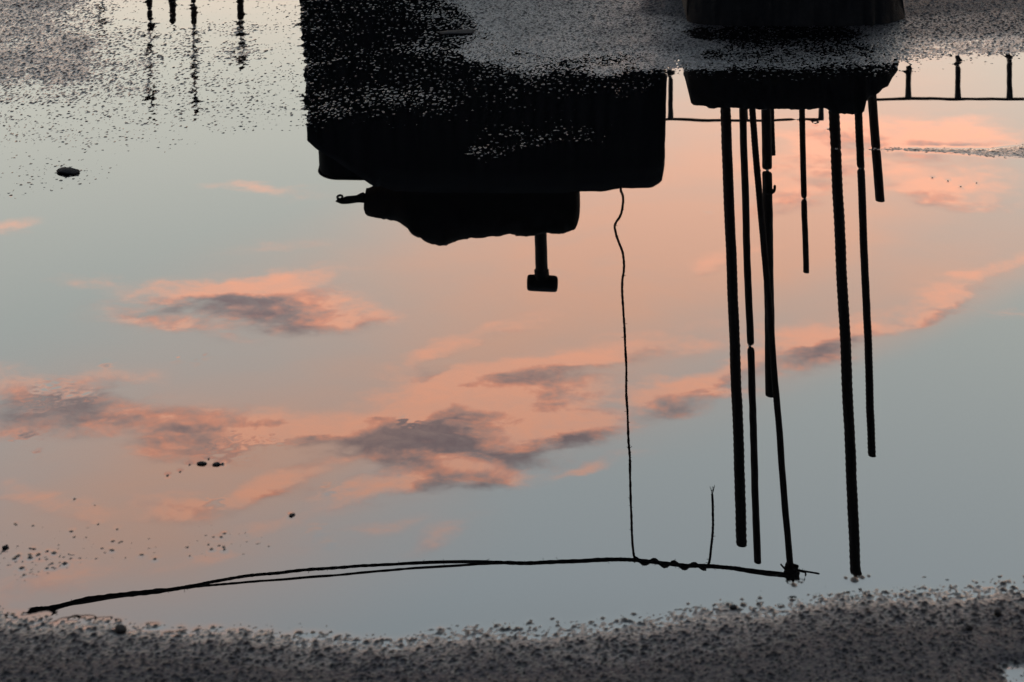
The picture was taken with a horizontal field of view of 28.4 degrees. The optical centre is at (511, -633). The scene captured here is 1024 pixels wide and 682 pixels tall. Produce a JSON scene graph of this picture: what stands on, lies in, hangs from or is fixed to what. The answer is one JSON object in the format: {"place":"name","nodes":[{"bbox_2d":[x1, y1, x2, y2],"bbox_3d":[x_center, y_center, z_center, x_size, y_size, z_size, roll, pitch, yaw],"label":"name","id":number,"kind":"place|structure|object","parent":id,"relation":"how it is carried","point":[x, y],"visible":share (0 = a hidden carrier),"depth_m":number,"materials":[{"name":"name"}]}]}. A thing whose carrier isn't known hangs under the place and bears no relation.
{"place":"outdoors","nodes":[
{"label":"outdoors","id":0,"kind":"place"},
{"bbox_2d":[0,0,1023,681],"bbox_3d":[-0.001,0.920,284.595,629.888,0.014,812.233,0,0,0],"label":"ground","id":1,"kind":"structure","parent":0,"point":[914,636],"depth_m":1.48,"materials":[{"name":"grey asphalt"}]},
{"bbox_2d":[115,624,126,633],"bbox_3d":[-0.285,0.918,1.472,0.009,0.005,0.008,0,0,9],"label":"pebble","id":2,"kind":"object","parent":1,"relation":"on","point":[120,628],"visible":1,"depth_m":1.47,"materials":[{"name":"grey stone"}]},
{"bbox_2d":[437,29,474,34],"bbox_3d":[-0.077,0.919,2.796,0.054,0.006,0.018,0,0,-5],"label":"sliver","id":3,"kind":"object","parent":1,"relation":"on","point":[460,32],"visible":1,"depth_m":2.79,"materials":[{"name":"black"}]},
{"bbox_2d":[0,0,1023,681],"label":"puddle","id":4,"kind":"object","parent":1,"relation":"on","point":[666,344],"visible":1,"depth_m":1.93,"materials":[{"name":"multicoloured liquid"}]},
{"bbox_2d":[57,167,79,174],"bbox_3d":[-0.507,0.919,2.314,0.028,0.008,0.017,0,0,6],"label":"pebble","id":5,"kind":"object","parent":4,"relation":"on","point":[68,170],"visible":1,"depth_m":2.31,"materials":[{"name":"grey stone"}]},
{"bbox_2d":[197,461,206,464],"bbox_3d":[-0.260,0.920,1.698,0.009,0.003,0.006,0,0,1],"label":"pebble","id":6,"kind":"object","parent":4,"relation":"on","point":[201,463],"visible":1,"depth_m":1.70,"materials":[{"name":"grey stone"}]},
{"bbox_2d":[729,604,736,609],"bbox_3d":[0.164,0.919,1.500,0.006,0.004,0.005,0,0,14],"label":"pebble","id":7,"kind":"object","parent":1,"relation":"on","point":[733,607],"visible":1,"depth_m":1.50,"materials":[{"name":"grey stone"}]},
{"bbox_2d":[682,0,904,26],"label":"concrete stub","id":8,"kind":"object","parent":1,"relation":"on","point":[794,13],"visible":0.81,"depth_m":2.83,"materials":[{"name":"concrete"}]},
{"bbox_2d":[965,625,972,630],"bbox_3d":[0.332,0.917,1.471,0.005,0.005,0.004,0,0,8],"label":"pebble","id":9,"kind":"object","parent":1,"relation":"on","point":[968,628],"visible":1,"depth_m":1.47,"materials":[{"name":"grey stone"}]},
{"bbox_2d":[994,609,1000,616],"bbox_3d":[0.358,0.917,1.490,0.006,0.005,0.005,0,0,0],"label":"pebble","id":10,"kind":"object","parent":1,"relation":"on","point":[997,612],"visible":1,"depth_m":1.49,"materials":[{"name":"grey stone"}]}
]}

